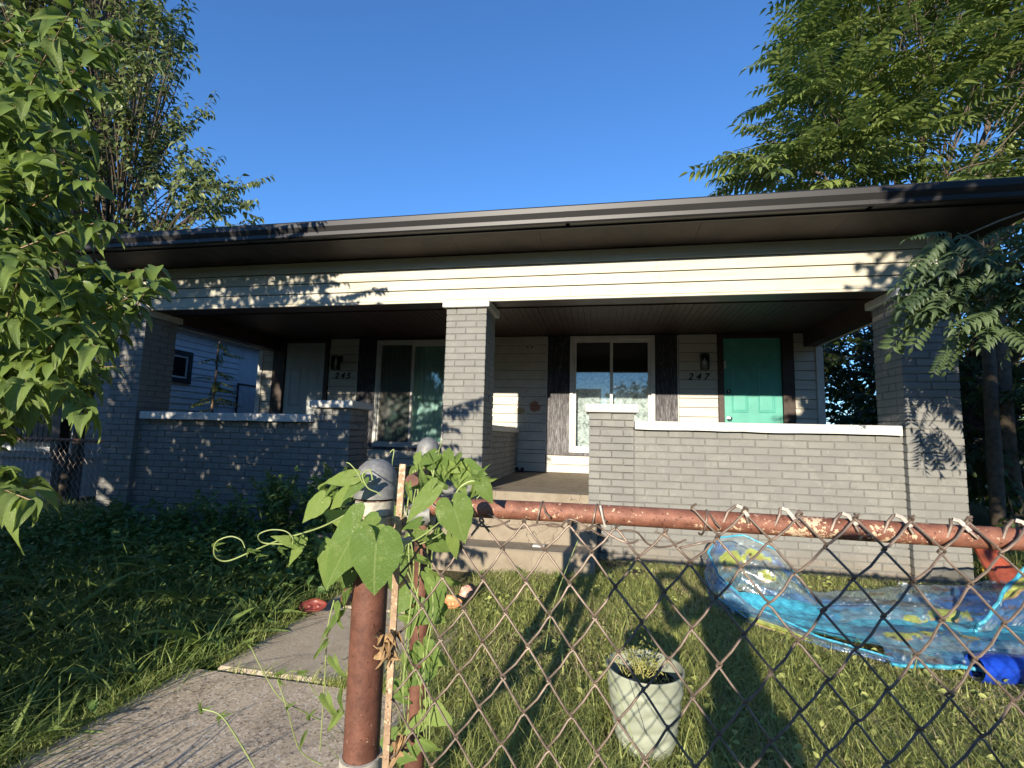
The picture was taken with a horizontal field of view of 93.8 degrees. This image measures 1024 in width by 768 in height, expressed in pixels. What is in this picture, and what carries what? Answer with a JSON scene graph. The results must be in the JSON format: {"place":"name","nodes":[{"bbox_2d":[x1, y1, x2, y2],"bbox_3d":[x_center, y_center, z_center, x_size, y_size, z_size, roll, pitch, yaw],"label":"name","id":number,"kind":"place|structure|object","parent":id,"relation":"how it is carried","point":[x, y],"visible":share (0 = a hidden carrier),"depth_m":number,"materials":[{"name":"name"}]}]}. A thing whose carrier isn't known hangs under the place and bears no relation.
{"place":"outdoors","nodes":[
{"label":"outdoors","id":0,"kind":"place"},
{"bbox_2d":[1,491,94,539],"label":"grass","id":1,"kind":"structure","parent":0,"point":[80,505],"depth_m":6.19,"materials":[{"name":"green plant"}]},
{"bbox_2d":[0,266,262,500],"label":"neighbour house","id":2,"kind":"structure","parent":0,"point":[192,350],"depth_m":8.84,"materials":[{"name":"grey"}]},
{"bbox_2d":[172,349,193,383],"bbox_3d":[-6.156,-0.336,8.697,0.055,0.600,0.780,0,-6,11],"label":"window","id":3,"kind":"structure","parent":2,"relation":"in","point":[183,360],"depth_m":8.88,"materials":[{"name":"black paint"}]},
{"bbox_2d":[237,385,255,412],"bbox_3d":[-5.820,0.821,10.587,0.032,1.520,0.790,0,-6,11],"label":"door","id":4,"kind":"structure","parent":2,"relation":"in","point":[246,399],"depth_m":10.49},
{"bbox_2d":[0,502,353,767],"bbox_3d":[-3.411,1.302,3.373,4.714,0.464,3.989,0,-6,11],"label":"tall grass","id":5,"kind":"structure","parent":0,"point":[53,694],"depth_m":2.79,"materials":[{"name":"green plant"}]},
{"bbox_2d":[11,668,406,767],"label":"sidewalk","id":6,"kind":"structure","parent":0,"point":[176,729],"depth_m":1.86,"materials":[{"name":"grey concrete"}]},
{"bbox_2d":[217,588,477,696],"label":"path","id":7,"kind":"structure","parent":0,"point":[298,645],"depth_m":2.56,"materials":[{"name":"concrete"}]},
{"bbox_2d":[299,598,326,611],"bbox_3d":[-1.254,1.400,3.024,0.166,0.065,0.089,2,-6,-9],"label":"hollow mask","id":8,"kind":"object","parent":7,"relation":"on","point":[315,605],"visible":0.98,"depth_m":3.04,"materials":[{"name":"plastic"}]},
{"bbox_2d":[0,461,1023,767],"bbox_3d":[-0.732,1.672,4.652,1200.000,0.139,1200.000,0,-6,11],"label":"ground","id":9,"kind":"structure","parent":0,"point":[980,515],"depth_m":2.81,"materials":[{"name":"green plant"}]},
{"bbox_2d":[0,564,95,604],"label":"broadleaf weed","id":10,"kind":"object","parent":9,"relation":"on","point":[14,578],"visible":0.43,"depth_m":3.29,"materials":[{"name":"green plant"}]},
{"bbox_2d":[0,687,102,765],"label":"broadleaf weed","id":11,"kind":"object","parent":9,"relation":"on","point":[44,723],"visible":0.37,"depth_m":1.87,"materials":[{"name":"green plant"}]},
{"bbox_2d":[0,436,102,513],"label":"chain link fence","id":12,"kind":"object","parent":9,"relation":"on","point":[70,440],"visible":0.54,"depth_m":5.87,"materials":[{"name":"metal"}]},
{"bbox_2d":[4,642,107,683],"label":"broadleaf weed","id":13,"kind":"object","parent":9,"relation":"on","point":[52,659],"visible":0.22,"depth_m":2.36,"materials":[{"name":"green plant"}]},
{"bbox_2d":[1,654,120,698],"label":"broadleaf weed","id":14,"kind":"object","parent":9,"relation":"on","point":[30,681],"visible":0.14,"depth_m":2.24,"materials":[{"name":"green plant"}]},
{"bbox_2d":[0,572,133,645],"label":"broadleaf weed","id":15,"kind":"object","parent":9,"relation":"on","point":[92,595],"visible":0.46,"depth_m":2.88,"materials":[{"name":"green plant"}]},
{"bbox_2d":[51,605,125,636],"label":"broadleaf weed","id":16,"kind":"object","parent":9,"relation":"on","point":[102,622],"visible":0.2,"depth_m":2.82,"materials":[{"name":"green plant"}]},
{"bbox_2d":[0,0,178,554],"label":"leafy shrub","id":17,"kind":"object","parent":9,"relation":"on","point":[54,333],"visible":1,"depth_m":1.67,"materials":[{"name":"green plant"}]},
{"bbox_2d":[41,551,158,600],"bbox_3d":[-3.052,1.400,3.452,0.682,0.274,0.766,0,-6,11],"label":"broadleaf weed","id":18,"kind":"object","parent":9,"relation":"on","point":[131,560],"visible":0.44,"depth_m":3.50,"materials":[{"name":"green plant"}]},
{"bbox_2d":[35,667,171,706],"bbox_3d":[-1.881,1.398,2.205,0.628,0.169,0.465,2,-6,-9],"label":"broadleaf weed","id":19,"kind":"object","parent":9,"relation":"on","point":[82,670],"visible":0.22,"depth_m":2.21,"materials":[{"name":"green plant"}]},
{"bbox_2d":[55,564,170,605],"bbox_3d":[-2.636,1.350,3.228,0.654,0.258,0.570,-1,-7,21],"label":"broadleaf weed","id":20,"kind":"object","parent":9,"relation":"on","point":[121,586],"visible":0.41,"depth_m":3.21,"materials":[{"name":"green plant"}]},
{"bbox_2d":[88,495,157,531],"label":"bushy weed","id":21,"kind":"object","parent":9,"relation":"on","point":[118,510],"visible":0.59,"depth_m":4.92,"materials":[{"name":"green plant"}]},
{"bbox_2d":[61,598,187,656],"bbox_3d":[-2.201,1.390,2.697,0.547,0.214,0.515,0,-6,11],"label":"broadleaf weed","id":22,"kind":"object","parent":9,"relation":"on","point":[135,615],"visible":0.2,"depth_m":2.69,"materials":[{"name":"green plant"}]},
{"bbox_2d":[61,642,211,697],"bbox_3d":[-1.790,1.392,2.331,0.570,0.165,0.513,4,-7,-26],"label":"broadleaf weed","id":23,"kind":"object","parent":9,"relation":"on","point":[130,671],"visible":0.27,"depth_m":2.31,"materials":[{"name":"green plant"}]},
{"bbox_2d":[0,0,274,502],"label":"leaved tree","id":24,"kind":"object","parent":9,"relation":"on","point":[123,81],"visible":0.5,"depth_m":6.12,"materials":[{"name":"green plant"}]},
{"bbox_2d":[94,310,182,520],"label":"brick pillar","id":25,"kind":"structure","parent":9,"relation":"on","point":[146,370],"depth_m":5.54,"materials":[{"name":"grey brick"}]},
{"bbox_2d":[107,537,199,566],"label":"broadleaf weed","id":26,"kind":"object","parent":9,"relation":"on","point":[136,544],"visible":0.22,"depth_m":4.01,"materials":[{"name":"green plant"}]},
{"bbox_2d":[0,504,334,721],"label":"undergrowth","id":27,"kind":"object","parent":9,"relation":"on","point":[177,533],"visible":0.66,"depth_m":3.98,"materials":[{"name":"green plant"}]},
{"bbox_2d":[0,551,336,767],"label":"long grass","id":28,"kind":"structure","parent":9,"relation":"on","point":[17,723],"depth_m":2.50,"materials":[{"name":"green plant"}]},
{"bbox_2d":[149,497,208,538],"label":"bushy weed","id":29,"kind":"object","parent":9,"relation":"on","point":[181,513],"visible":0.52,"depth_m":4.80,"materials":[{"name":"green plant"}]},
{"bbox_2d":[142,589,254,621],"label":"broadleaf weed","id":30,"kind":"object","parent":9,"relation":"on","point":[174,594],"visible":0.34,"depth_m":3.07,"materials":[{"name":"green plant"}]},
{"bbox_2d":[132,604,290,659],"bbox_3d":[-1.691,1.353,2.627,0.695,0.284,0.728,-3,-8,36],"label":"broadleaf weed","id":31,"kind":"object","parent":9,"relation":"on","point":[187,633],"visible":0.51,"depth_m":2.62,"materials":[{"name":"green plant"}]},
{"bbox_2d":[162,538,264,569],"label":"broadleaf weed","id":32,"kind":"object","parent":9,"relation":"on","point":[225,551],"visible":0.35,"depth_m":3.97,"materials":[{"name":"green plant"}]},
{"bbox_2d":[189,339,243,412],"bbox_3d":[-5.372,0.537,8.636,0.775,2.813,0.790,0,-6,11],"label":"sapling","id":33,"kind":"object","parent":9,"relation":"on","point":[215,389],"visible":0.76,"depth_m":8.68,"materials":[{"name":"green plant"}]},
{"bbox_2d":[192,489,257,544],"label":"bushy weed","id":34,"kind":"object","parent":9,"relation":"on","point":[210,518],"visible":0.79,"depth_m":4.65,"materials":[{"name":"green plant"}]},
{"bbox_2d":[197,551,267,587],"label":"broadleaf weed","id":35,"kind":"object","parent":9,"relation":"on","point":[232,572],"visible":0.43,"depth_m":3.52,"materials":[{"name":"green plant"}]},
{"bbox_2d":[209,630,261,668],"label":"broadleaf weed","id":36,"kind":"object","parent":9,"relation":"on","point":[236,638],"visible":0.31,"depth_m":2.61,"materials":[{"name":"green plant"}]},
{"bbox_2d":[190,549,285,578],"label":"broadleaf weed","id":37,"kind":"object","parent":9,"relation":"on","point":[228,558],"visible":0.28,"depth_m":3.76,"materials":[{"name":"green plant"}]},
{"bbox_2d":[0,573,496,767],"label":"joint grass","id":38,"kind":"structure","parent":9,"relation":"on","point":[337,682],"depth_m":2.21,"materials":[{"name":"green plant"}]},
{"bbox_2d":[129,400,373,538],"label":"porch wall","id":39,"kind":"structure","parent":9,"relation":"on","point":[182,456],"depth_m":5.23,"materials":[{"name":"brick"}]},
{"bbox_2d":[208,589,305,631],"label":"broadleaf weed","id":40,"kind":"object","parent":9,"relation":"on","point":[255,621],"visible":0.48,"depth_m":2.94,"materials":[{"name":"green plant"}]},
{"bbox_2d":[227,465,315,542],"bbox_3d":[-2.256,1.172,4.548,0.795,0.770,0.538,4,-7,-21],"label":"bushy weed","id":41,"kind":"object","parent":9,"relation":"on","point":[279,505],"visible":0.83,"depth_m":4.53,"materials":[{"name":"green plant"}]},
{"bbox_2d":[237,560,317,600],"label":"broadleaf weed","id":42,"kind":"object","parent":9,"relation":"on","point":[272,576],"visible":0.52,"depth_m":3.35,"materials":[{"name":"green plant"}]},
{"bbox_2d":[271,596,307,627],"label":"broadleaf weed","id":43,"kind":"object","parent":9,"relation":"on","point":[290,601],"visible":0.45,"depth_m":3.02,"materials":[{"name":"green plant"}]},
{"bbox_2d":[286,531,353,572],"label":"broadleaf weed","id":44,"kind":"object","parent":9,"relation":"on","point":[317,539],"visible":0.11,"depth_m":3.83,"materials":[{"name":"green plant"}]},
{"bbox_2d":[293,463,355,538],"bbox_3d":[-1.729,1.146,4.462,0.562,0.826,0.398,0,-6,11],"label":"bushy weed","id":45,"kind":"object","parent":9,"relation":"on","point":[320,520],"visible":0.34,"depth_m":4.41,"materials":[{"name":"green plant"}]},
{"bbox_2d":[310,503,414,562],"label":"porch steps","id":46,"kind":"structure","parent":9,"relation":"on","point":[404,532],"depth_m":4.31,"materials":[{"name":"concrete"}]},
{"bbox_2d":[445,595,461,608],"bbox_3d":[-0.416,1.438,3.146,0.175,0.069,0.101,0,-6,11],"label":"hollow mask","id":47,"kind":"object","parent":9,"relation":"on","point":[452,601],"visible":0.45,"depth_m":3.17,"materials":[{"name":"plastic"}]},
{"bbox_2d":[459,583,476,603],"bbox_3d":[-0.310,1.455,3.322,0.126,0.135,0.127,0,-6,11],"label":"doll head","id":48,"kind":"object","parent":9,"relation":"on","point":[467,591],"visible":0.7,"depth_m":3.29},
{"bbox_2d":[439,299,499,498],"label":"brick pillar","id":49,"kind":"structure","parent":9,"relation":"on","point":[467,420],"depth_m":4.81,"materials":[{"name":"grey brick"}]},
{"bbox_2d":[463,569,486,578],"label":"broadleaf weed","id":50,"kind":"object","parent":9,"relation":"on","point":[476,574],"visible":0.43,"depth_m":3.83,"materials":[{"name":"green plant"}]},
{"bbox_2d":[432,517,596,578],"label":"porch steps","id":51,"kind":"structure","parent":9,"relation":"on","point":[481,548],"depth_m":4.02,"materials":[{"name":"concrete"}]},
{"bbox_2d":[502,744,551,767],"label":"broadleaf weed","id":52,"kind":"object","parent":9,"relation":"on","point":[532,752],"visible":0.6,"depth_m":1.77,"materials":[{"name":"green plant"}]},
{"bbox_2d":[36,176,1023,523],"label":"duplex house","id":53,"kind":"structure","parent":9,"relation":"on","point":[760,298],"depth_m":5.14,"materials":[{"name":"wood"}]},
{"bbox_2d":[282,343,325,414],"bbox_3d":[-3.539,0.297,8.070,0.736,2.008,0.108,0,-6,11],"label":"door","id":54,"kind":"structure","parent":53,"relation":"in","point":[304,372],"depth_m":8.13,"materials":[{"name":"grey paint"}]},
{"bbox_2d":[331,355,342,369],"bbox_3d":[-2.901,-0.356,7.938,0.120,0.245,0.163,0,-6,11],"label":"wall lantern","id":55,"kind":"object","parent":53,"relation":"attached to","point":[337,362],"depth_m":7.91,"materials":[{"name":"black paint"}]},
{"bbox_2d":[334,373,350,378],"bbox_3d":[-2.821,-0.140,7.977,0.294,0.100,0.010,0,-6,11],"label":"house number","id":56,"kind":"object","parent":53,"relation":"attached to","point":[342,376],"visible":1,"depth_m":7.97,"materials":[{"name":"black paint"}]},
{"bbox_2d":[372,340,445,447],"bbox_3d":[-1.625,0.150,7.746,1.245,1.735,0.095,0,-6,11],"label":"window","id":57,"kind":"structure","parent":53,"relation":"in","point":[381,344],"depth_m":7.77,"materials":[{"name":"white plastic"}]},
{"bbox_2d":[379,346,444,441],"bbox_3d":[-1.594,0.180,7.898,1.190,1.680,0.058,0,-6,11],"label":"curtain","id":58,"kind":"object","parent":53,"relation":"hanging from","point":[428,393],"visible":0.77,"depth_m":7.91,"materials":[{"name":"fabric"}]},
{"bbox_2d":[490,425,519,478],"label":"porch wall","id":59,"kind":"structure","parent":53,"relation":"on","point":[504,452],"depth_m":6.30,"materials":[{"name":"brick"}]},
{"bbox_2d":[515,467,523,471],"bbox_3d":[0.115,1.287,7.198,0.136,0.068,0.055,0,-6,11],"label":"boot scraper","id":60,"kind":"object","parent":53,"relation":"on","point":[518,470],"visible":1,"depth_m":7.18,"materials":[{"name":"black paint"}]},
{"bbox_2d":[576,372,647,446],"bbox_3d":[1.514,0.425,7.278,1.190,1.220,0.033,0,-6,11],"label":"curtain","id":61,"kind":"object","parent":53,"relation":"hanging from","point":[628,387],"visible":0.39,"depth_m":7.32,"materials":[{"name":"fabric"}]},
{"bbox_2d":[569,335,654,452],"bbox_3d":[1.490,0.153,7.162,1.247,1.765,0.095,0,-6,11],"label":"window","id":62,"kind":"structure","parent":53,"relation":"in","point":[650,339],"depth_m":7.18,"materials":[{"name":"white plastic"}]},
{"bbox_2d":[688,373,709,379],"bbox_3d":[2.712,-0.107,6.938,0.313,0.101,0.010,0,-6,11],"label":"house number","id":63,"kind":"object","parent":53,"relation":"attached to","point":[699,375],"visible":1,"depth_m":6.93,"materials":[{"name":"black paint"}]},
{"bbox_2d":[700,353,709,369],"bbox_3d":[2.765,-0.323,6.874,0.120,0.245,0.163,0,-6,11],"label":"wall lantern","id":64,"kind":"object","parent":53,"relation":"attached to","point":[705,358],"depth_m":6.84,"materials":[{"name":"black paint"}]},
{"bbox_2d":[723,338,782,423],"bbox_3d":[3.414,0.338,6.765,0.767,2.008,0.108,0,-6,11],"label":"door","id":65,"kind":"structure","parent":53,"relation":"in","point":[752,366],"depth_m":6.82,"materials":[{"name":"teal paint"}]},
{"bbox_2d":[546,568,567,583],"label":"broadleaf weed","id":66,"kind":"object","parent":9,"relation":"on","point":[558,577],"visible":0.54,"depth_m":3.74,"materials":[{"name":"green plant"}]},
{"bbox_2d":[605,561,627,567],"bbox_3d":[0.894,1.560,4.156,0.174,0.035,0.152,-3,-8,37],"label":"black shoe","id":67,"kind":"object","parent":9,"relation":"on","point":[610,564],"visible":0.84,"depth_m":4.14,"materials":[{"name":"paint"}]},
{"bbox_2d":[622,567,644,574],"bbox_3d":[1.014,1.550,3.975,0.161,0.026,0.212,-2,-7,29],"label":"black cloth","id":68,"kind":"object","parent":9,"relation":"on","point":[636,571],"visible":0.59,"depth_m":3.94,"materials":[{"name":"paint"}]},
{"bbox_2d":[534,730,750,767],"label":"long grass","id":69,"kind":"structure","parent":9,"relation":"on","point":[636,757],"depth_m":1.77,"materials":[{"name":"green plant"}]},
{"bbox_2d":[604,629,684,761],"bbox_3d":[0.538,1.229,1.938,0.308,0.421,0.313,-3,-8,38],"label":"plant pot","id":70,"kind":"object","parent":9,"relation":"on","point":[664,692],"visible":0.92,"depth_m":1.83,"materials":[{"name":"white plastic"}]},
{"bbox_2d":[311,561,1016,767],"bbox_3d":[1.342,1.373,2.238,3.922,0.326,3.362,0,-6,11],"label":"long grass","id":71,"kind":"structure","parent":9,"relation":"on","point":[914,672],"depth_m":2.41,"materials":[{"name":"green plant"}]},
{"bbox_2d":[339,459,1023,767],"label":"chain link fence","id":72,"kind":"object","parent":9,"relation":"on","point":[362,747],"visible":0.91,"depth_m":0.83,"materials":[{"name":"metal"}]},
{"bbox_2d":[404,437,439,767],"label":"fence post","id":73,"kind":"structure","parent":72,"relation":"attached to","point":[425,445],"depth_m":1.55,"materials":[{"name":"metal"}]},
{"bbox_2d":[198,440,640,767],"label":"heart leaved vine","id":74,"kind":"object","parent":73,"relation":"attached to","point":[347,546],"visible":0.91,"depth_m":0.89,"materials":[{"name":"green plant"}]},
{"bbox_2d":[398,557,1023,767],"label":"clover","id":75,"kind":"object","parent":9,"relation":"on","point":[779,676],"visible":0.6,"depth_m":2.41,"materials":[{"name":"green plant"}]},
{"bbox_2d":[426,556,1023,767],"bbox_3d":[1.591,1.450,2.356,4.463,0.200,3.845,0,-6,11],"label":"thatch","id":76,"kind":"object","parent":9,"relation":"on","point":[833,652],"visible":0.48,"depth_m":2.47,"materials":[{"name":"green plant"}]},
{"bbox_2d":[585,404,910,581],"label":"porch wall","id":77,"kind":"structure","parent":9,"relation":"on","point":[823,470],"depth_m":4.25,"materials":[{"name":"brick"}]},
{"bbox_2d":[678,0,1023,273],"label":"tree of heaven","id":78,"kind":"object","parent":9,"relation":"on","point":[821,83],"visible":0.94,"depth_m":5.92,"materials":[{"name":"green plant"}]},
{"bbox_2d":[704,534,1023,685],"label":"paddling pool","id":79,"kind":"structure","parent":9,"relation":"on","point":[978,619],"depth_m":3.01,"materials":[{"name":"teal plastic"}]},
{"bbox_2d":[898,581,907,588],"bbox_3d":[3.109,1.598,3.808,0.066,0.050,0.066,3,-6,-12],"label":"plastic scrap","id":80,"kind":"object","parent":9,"relation":"on","point":[905,583],"visible":0.53,"depth_m":3.79,"materials":[{"name":"white plastic"}]},
{"bbox_2d":[865,287,974,586],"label":"brick pillar","id":81,"kind":"structure","parent":9,"relation":"on","point":[918,405],"depth_m":4.01,"materials":[{"name":"grey brick"}]},
{"bbox_2d":[820,169,1023,527],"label":"tree","id":82,"kind":"object","parent":9,"relation":"on","point":[972,413],"visible":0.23,"depth_m":6.64,"materials":[{"name":"green plant"}]},
{"bbox_2d":[823,319,1023,499],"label":"tree","id":83,"kind":"object","parent":9,"relation":"on","point":[845,406],"visible":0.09,"depth_m":10.85,"materials":[{"name":"green plant"}]},
{"bbox_2d":[878,211,1023,428],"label":"tree of heaven","id":84,"kind":"object","parent":9,"relation":"on","point":[935,302],"visible":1,"depth_m":3.00,"materials":[{"name":"green plant"}]},
{"bbox_2d":[972,240,1010,555],"bbox_3d":[5.329,-0.246,5.365,0.348,4.307,0.143,6,-8,-37],"label":"bare tree","id":85,"kind":"object","parent":9,"relation":"on","point":[996,482],"visible":0.45,"depth_m":5.22,"materials":[{"name":"brown plant"}]},
{"bbox_2d":[971,548,1023,599],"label":"grass","id":86,"kind":"structure","parent":9,"relation":"on","point":[1015,557],"depth_m":4.50,"materials":[{"name":"green plant"}]},
{"bbox_2d":[973,548,1023,597],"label":"plastic slide","id":87,"kind":"object","parent":9,"relation":"on","point":[1002,571],"visible":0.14,"depth_m":3.72,"materials":[{"name":"plastic"}]},
{"bbox_2d":[984,233,1023,527],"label":"bare tree","id":88,"kind":"object","parent":9,"relation":"on","point":[1008,423],"visible":0.28,"depth_m":5.53,"materials":[{"name":"brown plant"}]},
{"bbox_2d":[2,0,1023,424],"label":"sky","id":89,"kind":"structure","parent":0,"point":[354,108],"materials":[{"name":"blue"}]},
{"bbox_2d":[512,567,537,579],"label":"broadleaf weed","id":90,"kind":"object","parent":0,"point":[521,573],"visible":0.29,"depth_m":3.82,"materials":[{"name":"green plant"}]}
]}

